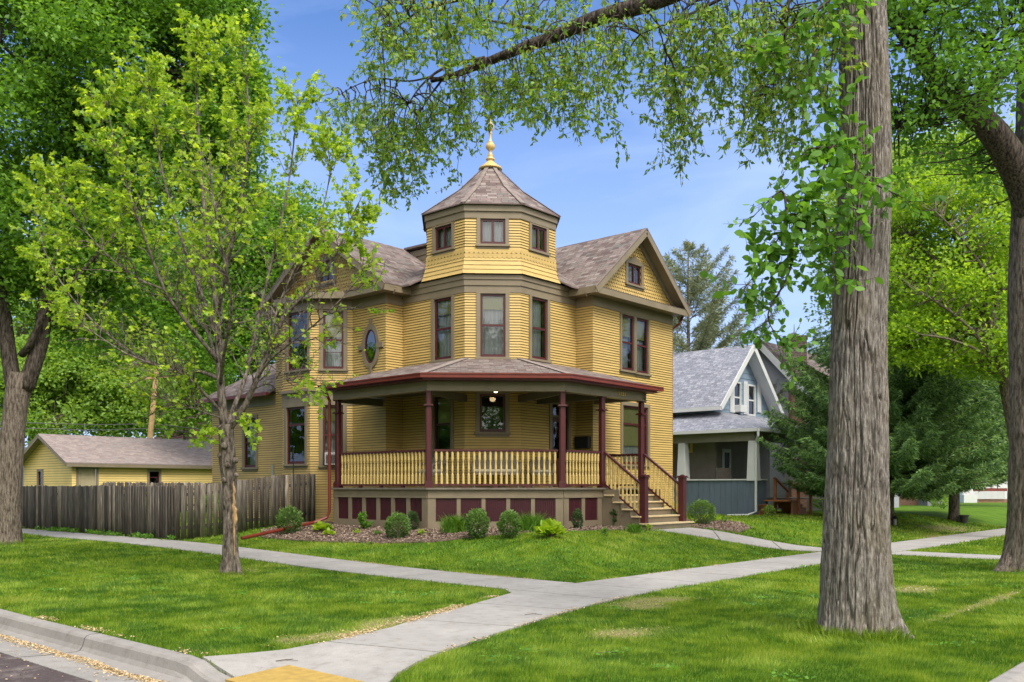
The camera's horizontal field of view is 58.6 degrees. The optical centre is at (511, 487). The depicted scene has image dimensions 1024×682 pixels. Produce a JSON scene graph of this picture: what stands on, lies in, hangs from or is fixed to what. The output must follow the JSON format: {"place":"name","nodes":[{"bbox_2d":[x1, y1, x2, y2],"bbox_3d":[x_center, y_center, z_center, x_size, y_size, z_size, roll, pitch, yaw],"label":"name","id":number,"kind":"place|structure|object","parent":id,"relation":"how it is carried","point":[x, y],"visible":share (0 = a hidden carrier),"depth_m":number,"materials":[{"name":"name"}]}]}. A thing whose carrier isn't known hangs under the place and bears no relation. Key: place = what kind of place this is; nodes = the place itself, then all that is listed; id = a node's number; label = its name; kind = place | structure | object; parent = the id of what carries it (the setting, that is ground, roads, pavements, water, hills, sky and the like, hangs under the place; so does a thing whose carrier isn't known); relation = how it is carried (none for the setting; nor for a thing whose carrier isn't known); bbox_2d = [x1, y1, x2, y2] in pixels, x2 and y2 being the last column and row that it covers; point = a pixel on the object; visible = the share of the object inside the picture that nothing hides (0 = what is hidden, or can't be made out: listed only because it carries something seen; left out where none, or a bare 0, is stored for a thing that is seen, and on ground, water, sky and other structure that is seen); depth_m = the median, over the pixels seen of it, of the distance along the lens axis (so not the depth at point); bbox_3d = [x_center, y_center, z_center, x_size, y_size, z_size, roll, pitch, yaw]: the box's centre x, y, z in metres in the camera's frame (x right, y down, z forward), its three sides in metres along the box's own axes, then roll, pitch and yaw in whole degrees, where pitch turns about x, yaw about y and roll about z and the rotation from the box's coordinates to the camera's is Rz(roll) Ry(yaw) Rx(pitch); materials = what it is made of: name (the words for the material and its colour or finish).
{"place":"outdoors","nodes":[
{"label":"outdoors","id":0,"kind":"place"},
{"bbox_2d":[0,653,89,681],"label":"road","id":1,"kind":"structure","parent":0,"point":[9,667],"depth_m":8.77,"materials":[{"name":"grey asphalt"}]},
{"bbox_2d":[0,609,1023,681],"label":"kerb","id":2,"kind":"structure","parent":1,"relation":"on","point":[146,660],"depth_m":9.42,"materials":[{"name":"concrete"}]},
{"bbox_2d":[0,634,169,681],"bbox_3d":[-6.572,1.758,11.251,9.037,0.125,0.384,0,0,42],"label":"seed litter","id":3,"kind":"object","parent":2,"relation":"on","point":[105,666],"visible":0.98,"depth_m":9.43,"materials":[{"name":"beige plant"}]},
{"bbox_2d":[22,528,571,589],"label":"sidewalk along side street","id":4,"kind":"structure","parent":0,"point":[362,568],"depth_m":18.65,"materials":[{"name":"concrete"}]},
{"bbox_2d":[0,0,1019,471],"label":"sky","id":5,"kind":"structure","parent":0,"point":[593,198],"materials":[{"name":"blue"}]},
{"bbox_2d":[0,597,1023,645],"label":"lawn grass","id":6,"kind":"structure","parent":0,"point":[248,608],"depth_m":11.15,"materials":[{"name":"green plant"}]},
{"bbox_2d":[0,560,1023,602],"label":"lawn grass","id":7,"kind":"structure","parent":0,"point":[391,584],"depth_m":15.08,"materials":[{"name":"green plant"}]},
{"bbox_2d":[0,502,1023,681],"bbox_3d":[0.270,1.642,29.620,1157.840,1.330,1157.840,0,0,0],"label":"lawn","id":8,"kind":"structure","parent":0,"point":[991,513],"depth_m":14.36,"materials":[{"name":"plant"}]},
{"bbox_2d":[0,299,106,445],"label":"leafy tree","id":9,"kind":"object","parent":8,"relation":"on","point":[21,337],"visible":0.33,"depth_m":54.96,"materials":[{"name":"green plant"}]},
{"bbox_2d":[0,317,184,438],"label":"leafy tree","id":10,"kind":"object","parent":8,"relation":"on","point":[119,407],"visible":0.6,"depth_m":55.88,"materials":[{"name":"green plant"}]},
{"bbox_2d":[21,485,173,538],"bbox_3d":[-13.902,0.691,29.058,12.672,1.518,0.164,0,0,42],"label":"picket fence","id":11,"kind":"object","parent":8,"relation":"on","point":[128,509],"visible":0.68,"depth_m":27.63,"materials":[{"name":"brown wood"}]},
{"bbox_2d":[22,526,175,539],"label":"fence weeds","id":12,"kind":"object","parent":8,"relation":"on","point":[110,532],"visible":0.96,"depth_m":27.24,"materials":[{"name":"green plant"}]},
{"bbox_2d":[23,434,212,509],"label":"garage","id":13,"kind":"structure","parent":8,"relation":"on","point":[57,460],"depth_m":42.42,"materials":[{"name":"beige paint"}]},
{"bbox_2d":[36,469,43,485],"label":"window","id":14,"kind":"structure","parent":13,"relation":"in","point":[40,480],"depth_m":42.42,"materials":[{"name":"glass"}]},
{"bbox_2d":[76,467,98,486],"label":"door","id":15,"kind":"structure","parent":13,"relation":"in","point":[85,476],"depth_m":40.54,"materials":[{"name":"beige paint"}]},
{"bbox_2d":[147,469,161,482],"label":"window","id":16,"kind":"structure","parent":13,"relation":"in","point":[152,476],"depth_m":42.99,"materials":[{"name":"beige paint"}]},
{"bbox_2d":[0,0,283,544],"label":"ash tree","id":17,"kind":"object","parent":8,"relation":"on","point":[78,34],"visible":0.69,"depth_m":23.15,"materials":[{"name":"green plant"}]},
{"bbox_2d":[143,369,164,437],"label":"utility pole","id":18,"kind":"object","parent":8,"relation":"on","point":[150,428],"visible":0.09,"depth_m":54.57,"materials":[{"name":"brown wood"}]},
{"bbox_2d":[0,427,198,433],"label":"overhead wire","id":19,"kind":"object","parent":18,"relation":"attached to","point":[109,429],"visible":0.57,"depth_m":51.82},
{"bbox_2d":[0,422,200,428],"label":"overhead wire","id":20,"kind":"object","parent":18,"relation":"attached to","point":[108,424],"visible":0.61,"depth_m":51.99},
{"bbox_2d":[102,482,211,511],"bbox_3d":[-14.345,0.441,39.086,0.164,1.318,6.398,0,0,44],"label":"picket fence","id":21,"kind":"object","parent":8,"relation":"on","point":[119,484],"visible":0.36,"depth_m":38.44,"materials":[{"name":"grey wood"}]},
{"bbox_2d":[155,412,212,440],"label":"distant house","id":22,"kind":"structure","parent":8,"relation":"on","point":[180,437],"depth_m":66.36,"materials":[{"name":"grey"}]},
{"bbox_2d":[136,307,251,439],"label":"leafy tree","id":23,"kind":"object","parent":8,"relation":"on","point":[188,412],"visible":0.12,"depth_m":60.85,"materials":[{"name":"green plant"}]},
{"bbox_2d":[50,173,344,404],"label":"leafy tree","id":24,"kind":"object","parent":8,"relation":"on","point":[164,313],"visible":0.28,"depth_m":42.53,"materials":[{"name":"green plant"}]},
{"bbox_2d":[8,3,400,574],"bbox_3d":[-5.896,-3.569,16.910,6.040,10.492,6.970,0,0,-29],"label":"maple tree","id":25,"kind":"object","parent":8,"relation":"on","point":[228,461],"visible":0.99,"depth_m":16.09,"materials":[{"name":"green plant"}]},
{"bbox_2d":[205,494,247,532],"bbox_3d":[-8.367,0.696,26.182,1.440,1.298,1.478,0,0,33],"label":"garden shrub","id":26,"kind":"object","parent":8,"relation":"on","point":[212,510],"visible":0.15,"depth_m":25.99,"materials":[{"name":"green plant"}]},
{"bbox_2d":[173,473,315,539],"bbox_3d":[-7.609,0.518,26.150,4.241,1.865,0.164,0,0,-38],"label":"picket fence","id":27,"kind":"object","parent":8,"relation":"on","point":[304,502],"visible":0.83,"depth_m":26.06,"materials":[{"name":"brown wood"}]},
{"bbox_2d":[203,583,658,681],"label":"corner walk and ramp","id":28,"kind":"object","parent":8,"relation":"on","point":[383,655],"visible":0.77,"depth_m":9.81,"materials":[{"name":"concrete"}]},
{"bbox_2d":[225,665,364,681],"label":"tactile plate","id":29,"kind":"object","parent":28,"relation":"on","point":[288,673],"visible":1,"depth_m":8.28,"materials":[{"name":"yellow plastic"}]},
{"bbox_2d":[0,551,820,657],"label":"seed litter","id":30,"kind":"object","parent":28,"relation":"on","point":[370,630],"visible":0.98,"depth_m":11.06,"materials":[{"name":"beige plant"}]},
{"bbox_2d":[196,119,693,539],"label":"victorian house","id":31,"kind":"structure","parent":8,"relation":"on","point":[506,327],"depth_m":26.45,"materials":[{"name":"beige paint"}]},
{"bbox_2d":[240,414,258,470],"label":"window","id":32,"kind":"structure","parent":31,"relation":"in","point":[250,456],"depth_m":31.90,"materials":[{"name":"beige paint"}]},
{"bbox_2d":[282,402,307,468],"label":"window","id":33,"kind":"structure","parent":31,"relation":"in","point":[295,414],"depth_m":28.48,"materials":[{"name":"glass"}]},
{"bbox_2d":[284,309,310,375],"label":"window","id":34,"kind":"structure","parent":31,"relation":"in","point":[300,348],"depth_m":28.46,"materials":[{"name":"glass"}]},
{"bbox_2d":[315,254,336,288],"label":"window","id":35,"kind":"structure","parent":31,"relation":"in","point":[327,259],"depth_m":28.63,"materials":[{"name":"beige paint"}]},
{"bbox_2d":[325,452,334,464],"bbox_3d":[-5.437,-0.860,27.582,0.409,0.374,0.342,0,0,-3],"label":"air conditioner","id":36,"kind":"object","parent":31,"relation":"attached to","point":[332,458],"visible":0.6,"depth_m":27.42,"materials":[{"name":"white paint"}]},
{"bbox_2d":[318,310,347,372],"bbox_3d":[-5.435,-4.418,27.791,0.897,1.911,0.306,0,0,-3],"label":"window","id":37,"kind":"structure","parent":31,"relation":"in","point":[334,361],"depth_m":27.74,"materials":[{"name":"glass"}]},
{"bbox_2d":[318,401,347,469],"bbox_3d":[-5.445,-1.569,27.789,0.888,2.081,0.303,0,0,-3],"label":"window","id":38,"kind":"structure","parent":31,"relation":"in","point":[323,422],"depth_m":27.70,"materials":[{"name":"beige paint"}]},
{"bbox_2d":[358,318,383,373],"bbox_3d":[-4.201,-4.205,27.139,1.117,1.641,0.072,0,0,42],"label":"oval window","id":39,"kind":"structure","parent":31,"relation":"in","point":[371,342],"depth_m":27.13,"materials":[{"name":"beige paint"}]},
{"bbox_2d":[417,454,445,487],"bbox_3d":[-2.184,-0.446,24.682,0.716,0.922,0.610,0,0,42],"label":"porch chair","id":40,"kind":"object","parent":31,"relation":"on","point":[439,465],"visible":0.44,"depth_m":24.66,"materials":[{"name":"grey wicker"}]},
{"bbox_2d":[429,295,455,362],"bbox_3d":[-1.917,-4.477,26.131,0.995,1.920,0.309,0,0,42],"label":"window","id":41,"kind":"structure","parent":31,"relation":"in","point":[444,308],"depth_m":26.28,"materials":[{"name":"glass"}]},
{"bbox_2d":[432,395,454,456],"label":"window","id":42,"kind":"structure","parent":31,"relation":"in","point":[443,408],"depth_m":26.30,"materials":[{"name":"glass"}]},
{"bbox_2d":[431,221,455,255],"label":"window","id":43,"kind":"structure","parent":31,"relation":"in","point":[445,240],"depth_m":26.16,"materials":[{"name":"beige paint"}]},
{"bbox_2d":[475,292,510,358],"bbox_3d":[-0.539,-4.481,25.614,0.985,1.939,0.307,0,0,-3],"label":"window","id":44,"kind":"structure","parent":31,"relation":"in","point":[492,308],"depth_m":25.61,"materials":[{"name":"glass"}]},
{"bbox_2d":[475,392,510,436],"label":"window","id":45,"kind":"structure","parent":31,"relation":"in","point":[492,408],"depth_m":25.57,"materials":[{"name":"glass"}]},
{"bbox_2d":[476,217,509,248],"bbox_3d":[-0.542,-7.110,25.618,0.961,0.877,0.307,0,0,-3],"label":"window","id":46,"kind":"structure","parent":31,"relation":"in","point":[492,232],"depth_m":25.55,"materials":[{"name":"beige paint"}]},
{"bbox_2d":[471,452,521,487],"bbox_3d":[-0.429,-0.471,24.580,1.366,0.972,0.610,0,0,-3],"label":"loveseat","id":47,"kind":"object","parent":31,"relation":"on","point":[498,462],"visible":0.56,"depth_m":24.80,"materials":[{"name":"grey wicker"}]},
{"bbox_2d":[528,222,550,257],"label":"window","id":48,"kind":"structure","parent":31,"relation":"in","point":[538,235],"depth_m":26.28,"materials":[{"name":"beige paint"}]},
{"bbox_2d":[528,294,551,363],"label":"window","id":49,"kind":"structure","parent":31,"relation":"in","point":[539,307],"depth_m":26.41,"materials":[{"name":"glass"}]},
{"bbox_2d":[529,457,553,487],"bbox_3d":[0.812,-0.421,25.218,0.717,0.872,0.641,0,0,0],"label":"porch chair","id":50,"kind":"object","parent":31,"relation":"on","point":[541,466],"visible":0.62,"depth_m":25.43,"materials":[{"name":"grey wicker"}]},
{"bbox_2d":[549,402,570,486],"bbox_3d":[1.390,-1.280,26.922,0.140,2.540,1.006,0,0,42],"label":"door","id":51,"kind":"structure","parent":31,"relation":"in","point":[553,409],"depth_m":26.90,"materials":[{"name":"beige paint"}]},
{"bbox_2d":[575,436,590,448],"bbox_3d":[2.115,-1.341,27.221,0.497,0.354,0.150,0,0,42],"label":"wall box","id":52,"kind":"object","parent":31,"relation":"attached to","point":[582,441],"visible":1,"depth_m":27.11,"materials":[{"name":"black metal"}]},
{"bbox_2d":[619,312,636,375],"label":"window","id":53,"kind":"structure","parent":31,"relation":"in","point":[626,334],"depth_m":28.61,"materials":[{"name":"glass"}]},
{"bbox_2d":[624,258,644,290],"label":"window","id":54,"kind":"structure","parent":31,"relation":"in","point":[632,278],"depth_m":28.80,"materials":[{"name":"beige paint"}]},
{"bbox_2d":[620,402,651,468],"bbox_3d":[3.822,-1.619,28.779,0.306,2.070,1.674,0,0,42],"label":"window","id":55,"kind":"structure","parent":31,"relation":"in","point":[629,421],"depth_m":28.75,"materials":[{"name":"beige paint"}]},
{"bbox_2d":[635,316,651,378],"bbox_3d":[4.076,-4.439,29.067,0.310,1.899,0.910,0,0,42],"label":"window","id":56,"kind":"structure","parent":31,"relation":"in","point":[642,329],"depth_m":29.24,"materials":[{"name":"glass"}]},
{"bbox_2d":[465,507,489,538],"bbox_3d":[-0.794,0.817,21.057,0.643,0.762,0.646,0,0,0],"label":"boxwood","id":57,"kind":"object","parent":8,"relation":"on","point":[474,515],"visible":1,"depth_m":20.93,"materials":[{"name":"green plant"}]},
{"bbox_2d":[0,526,1002,570],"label":"lawn grass","id":58,"kind":"structure","parent":8,"relation":"on","point":[72,545],"depth_m":20.32,"materials":[{"name":"green plant"}]},
{"bbox_2d":[259,519,750,543],"bbox_3d":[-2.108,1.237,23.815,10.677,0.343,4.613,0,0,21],"label":"mulch bed","id":59,"kind":"object","parent":8,"relation":"on","point":[386,541],"visible":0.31,"depth_m":22.49,"materials":[{"name":"wood"}]},
{"bbox_2d":[274,504,303,532],"bbox_3d":[-6.004,0.875,24.604,0.788,0.854,0.879,0,0,0],"label":"boxwood","id":60,"kind":"object","parent":59,"relation":"on","point":[293,511],"visible":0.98,"depth_m":24.45,"materials":[{"name":"green plant"}]},
{"bbox_2d":[292,449,293,522],"bbox_3d":[-6.377,0.040,26.600,0.052,2.320,0.060,0,0,0],"label":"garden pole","id":61,"kind":"object","parent":59,"relation":"on","point":[293,478],"visible":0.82,"depth_m":26.59,"materials":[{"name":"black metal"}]},
{"bbox_2d":[311,520,333,530],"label":"hosta","id":62,"kind":"object","parent":59,"relation":"on","point":[320,525],"visible":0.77,"depth_m":24.31,"materials":[{"name":"green plant"}]},
{"bbox_2d":[322,527,335,534],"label":"hosta","id":63,"kind":"object","parent":59,"relation":"on","point":[328,531],"visible":0.91,"depth_m":23.55,"materials":[{"name":"green plant"}]},
{"bbox_2d":[357,512,373,528],"bbox_3d":[-3.898,1.111,24.097,0.491,0.950,0.426,0,0,0],"label":"leafy plant","id":64,"kind":"object","parent":59,"relation":"on","point":[363,523],"visible":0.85,"depth_m":24.07,"materials":[{"name":"green plant"}]},
{"bbox_2d":[383,511,411,538],"bbox_3d":[-2.772,0.925,22.161,0.714,0.748,0.730,0,0,0],"label":"boxwood","id":65,"kind":"object","parent":59,"relation":"on","point":[401,518],"visible":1,"depth_m":22.05,"materials":[{"name":"green plant"}]},
{"bbox_2d":[407,511,419,530],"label":"upright shrub","id":66,"kind":"object","parent":59,"relation":"on","point":[414,515],"visible":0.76,"depth_m":23.07,"materials":[{"name":"green plant"}]},
{"bbox_2d":[433,512,478,532],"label":"ornamental grass","id":67,"kind":"object","parent":59,"relation":"on","point":[454,524],"depth_m":21.96,"materials":[{"name":"green plant"}]},
{"bbox_2d":[513,511,555,531],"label":"ornamental grass","id":68,"kind":"object","parent":59,"relation":"on","point":[529,523],"depth_m":21.75,"materials":[{"name":"green plant"}]},
{"bbox_2d":[571,508,583,528],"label":"upright shrub","id":69,"kind":"object","parent":59,"relation":"on","point":[577,513],"visible":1,"depth_m":22.90,"materials":[{"name":"green plant"}]},
{"bbox_2d":[496,509,521,537],"bbox_3d":[-0.062,0.818,20.695,0.587,0.704,0.618,0,0,0],"label":"boxwood","id":70,"kind":"object","parent":8,"relation":"on","point":[512,517],"visible":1,"depth_m":20.58,"materials":[{"name":"green plant"}]},
{"bbox_2d":[0,538,1023,640],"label":"long grass","id":71,"kind":"structure","parent":8,"relation":"on","point":[809,626],"depth_m":9.91,"materials":[{"name":"green plant"}]},
{"bbox_2d":[22,512,1005,547],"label":"lawn grass","id":72,"kind":"structure","parent":8,"relation":"on","point":[782,517],"depth_m":29.63,"materials":[{"name":"green plant"}]},
{"bbox_2d":[36,527,1022,680],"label":"lawn weeds","id":73,"kind":"object","parent":8,"relation":"on","point":[627,649],"visible":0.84,"depth_m":13.64,"materials":[{"name":"green plant"}]},
{"bbox_2d":[534,518,566,536],"bbox_3d":[0.866,0.894,20.338,0.754,0.452,0.763,0,0,-27],"label":"hosta","id":74,"kind":"object","parent":8,"relation":"on","point":[549,527],"visible":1,"depth_m":20.18,"materials":[{"name":"green plant"}]},
{"bbox_2d":[148,640,1023,681],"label":"lawn grass","id":75,"kind":"structure","parent":8,"relation":"on","point":[781,656],"depth_m":8.53,"materials":[{"name":"green plant"}]},
{"bbox_2d":[243,567,1017,639],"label":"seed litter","id":76,"kind":"object","parent":8,"relation":"on","point":[611,605],"visible":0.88,"depth_m":11.24,"materials":[{"name":"beige plant"}]},
{"bbox_2d":[312,0,953,638],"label":"elm tree","id":77,"kind":"object","parent":8,"relation":"on","point":[856,562],"visible":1,"depth_m":10.22,"materials":[{"name":"green plant"}]},
{"bbox_2d":[790,134,958,333],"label":"leaves","id":78,"kind":"object","parent":77,"relation":"attached to","point":[828,198],"visible":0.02,"depth_m":40.25,"materials":[{"name":"green plant"}]},
{"bbox_2d":[691,522,749,532],"bbox_3d":[5.465,1.178,27.367,4.084,0.226,4.340,0,0,-43],"label":"mulch bed","id":79,"kind":"object","parent":8,"relation":"on","point":[726,529],"visible":0.17,"depth_m":25.25,"materials":[{"name":"wood"}]},
{"bbox_2d":[687,498,717,524],"bbox_3d":[5.430,0.715,26.026,0.863,0.814,0.841,0,0,-21],"label":"boxwood","id":80,"kind":"object","parent":79,"relation":"on","point":[706,504],"visible":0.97,"depth_m":25.92,"materials":[{"name":"green plant"}]},
{"bbox_2d":[662,238,787,397],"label":"pine tree","id":81,"kind":"object","parent":8,"relation":"on","point":[707,326],"visible":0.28,"depth_m":44.60,"materials":[{"name":"green plant"}]},
{"bbox_2d":[660,527,821,551],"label":"front walk","id":82,"kind":"structure","parent":8,"relation":"on","point":[730,537],"depth_m":23.98,"materials":[{"name":"concrete"}]},
{"bbox_2d":[673,344,823,515],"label":"blue house","id":83,"kind":"structure","parent":8,"relation":"on","point":[712,428],"depth_m":37.95,"materials":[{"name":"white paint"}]},
{"bbox_2d":[716,467,730,478],"bbox_3d":[8.587,-0.171,36.725,0.636,1.263,0.665,0,0,0],"label":"lawn chair","id":84,"kind":"object","parent":83,"relation":"on","point":[724,473],"visible":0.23,"depth_m":36.88,"materials":[{"name":"brown wicker"}]},
{"bbox_2d":[722,449,730,467],"bbox_3d":[8.990,-0.575,38.167,0.040,2.050,0.674,0,0,42],"label":"porch door","id":85,"kind":"structure","parent":83,"relation":"in","point":[726,453],"depth_m":38.17,"materials":[{"name":"white paint"}]},
{"bbox_2d":[734,382,740,412],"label":"window","id":86,"kind":"structure","parent":83,"relation":"in","point":[737,397],"depth_m":39.18,"materials":[{"name":"white paint"}]},
{"bbox_2d":[735,405,746,412],"bbox_3d":[9.729,-3.345,38.891,0.340,0.295,0.549,0,0,42],"label":"air conditioner","id":87,"kind":"object","parent":83,"relation":"attached to","point":[741,408],"visible":1,"depth_m":38.70,"materials":[{"name":"white paint"}]},
{"bbox_2d":[737,384,755,415],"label":"window","id":88,"kind":"structure","parent":83,"relation":"in","point":[751,388],"depth_m":40.16,"materials":[{"name":"white paint"}]},
{"bbox_2d":[761,504,775,515],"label":"leafy plant","id":89,"kind":"object","parent":8,"relation":"on","point":[769,512],"visible":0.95,"depth_m":33.97,"materials":[{"name":"green plant"}]},
{"bbox_2d":[764,477,811,514],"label":"cedar steps","id":90,"kind":"structure","parent":8,"relation":"on","point":[788,505],"depth_m":36.16,"materials":[{"name":"brown wood"}]},
{"bbox_2d":[812,495,823,511],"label":"leafy plant","id":91,"kind":"object","parent":8,"relation":"on","point":[819,506],"visible":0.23,"depth_m":41.03,"materials":[{"name":"green plant"}]},
{"bbox_2d":[758,327,898,510],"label":"stucco house","id":92,"kind":"structure","parent":8,"relation":"on","point":[769,356],"depth_m":44.56,"materials":[{"name":"white paint"}]},
{"bbox_2d":[756,283,1008,524],"bbox_3d":[13.646,-3.056,33.043,8.969,8.952,9.143,0,0,0],"label":"spruce tree","id":93,"kind":"object","parent":8,"relation":"on","point":[933,441],"visible":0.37,"depth_m":31.28,"materials":[{"name":"green plant"}]},
{"bbox_2d":[892,514,897,525],"bbox_3d":[13.764,1.170,32.765,0.222,0.426,0.222,0,0,22],"label":"garden lantern","id":94,"kind":"object","parent":8,"relation":"on","point":[894,520],"visible":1,"depth_m":32.72,"materials":[{"name":"black metal"}]},
{"bbox_2d":[774,0,1023,572],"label":"elm tree","id":95,"kind":"object","parent":8,"relation":"on","point":[943,91],"visible":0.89,"depth_m":16.60,"materials":[{"name":"green plant"}]},
{"bbox_2d":[899,496,948,505],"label":"pale blue house","id":96,"kind":"structure","parent":8,"relation":"on","point":[911,502],"depth_m":55.80,"materials":[{"name":"grey"}]},
{"bbox_2d":[930,494,948,508],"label":"leafy plant","id":97,"kind":"object","parent":8,"relation":"on","point":[934,502],"visible":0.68,"depth_m":44.84,"materials":[{"name":"green plant"}]},
{"bbox_2d":[892,551,1000,559],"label":"carriage walk","id":98,"kind":"structure","parent":8,"relation":"on","point":[952,555],"depth_m":21.81,"materials":[{"name":"concrete"}]},
{"bbox_2d":[887,108,1014,440],"bbox_3d":[14.345,-5.083,28.856,8.161,13.973,6.113,0,0,0],"label":"maple tree","id":99,"kind":"object","parent":8,"relation":"on","point":[965,287],"visible":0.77,"depth_m":27.73,"materials":[{"name":"green plant"}]},
{"bbox_2d":[917,313,1008,521],"bbox_3d":[18.302,-3.152,37.922,7.455,9.276,7.608,0,0,0],"label":"spruce tree","id":100,"kind":"object","parent":8,"relation":"on","point":[954,502],"visible":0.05,"depth_m":36.45,"materials":[{"name":"green plant"}]},
{"bbox_2d":[959,515,968,523],"bbox_3d":[18.536,1.313,37.395,0.400,0.350,0.390,0,0,0],"label":"plant pot","id":101,"kind":"object","parent":8,"relation":"on","point":[964,519],"visible":0.99,"depth_m":37.28,"materials":[{"name":"grey plastic"}]},
{"bbox_2d":[944,228,1007,391],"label":"leafy tree","id":102,"kind":"object","parent":8,"relation":"on","point":[993,294],"visible":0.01,"depth_m":51.50,"materials":[{"name":"green plant"}]},
{"bbox_2d":[960,429,1007,502],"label":"white house","id":103,"kind":"structure","parent":8,"relation":"on","point":[991,494],"depth_m":65.90,"materials":[{"name":"paint"}]},
{"bbox_2d":[623,522,644,532],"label":"ornamental grass","id":104,"kind":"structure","parent":0,"point":[635,528],"depth_m":22.46,"materials":[{"name":"green plant"}]},
{"bbox_2d":[580,528,1005,590],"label":"sidewalk along front street","id":105,"kind":"structure","parent":0,"point":[671,579],"depth_m":18.26,"materials":[{"name":"concrete"}]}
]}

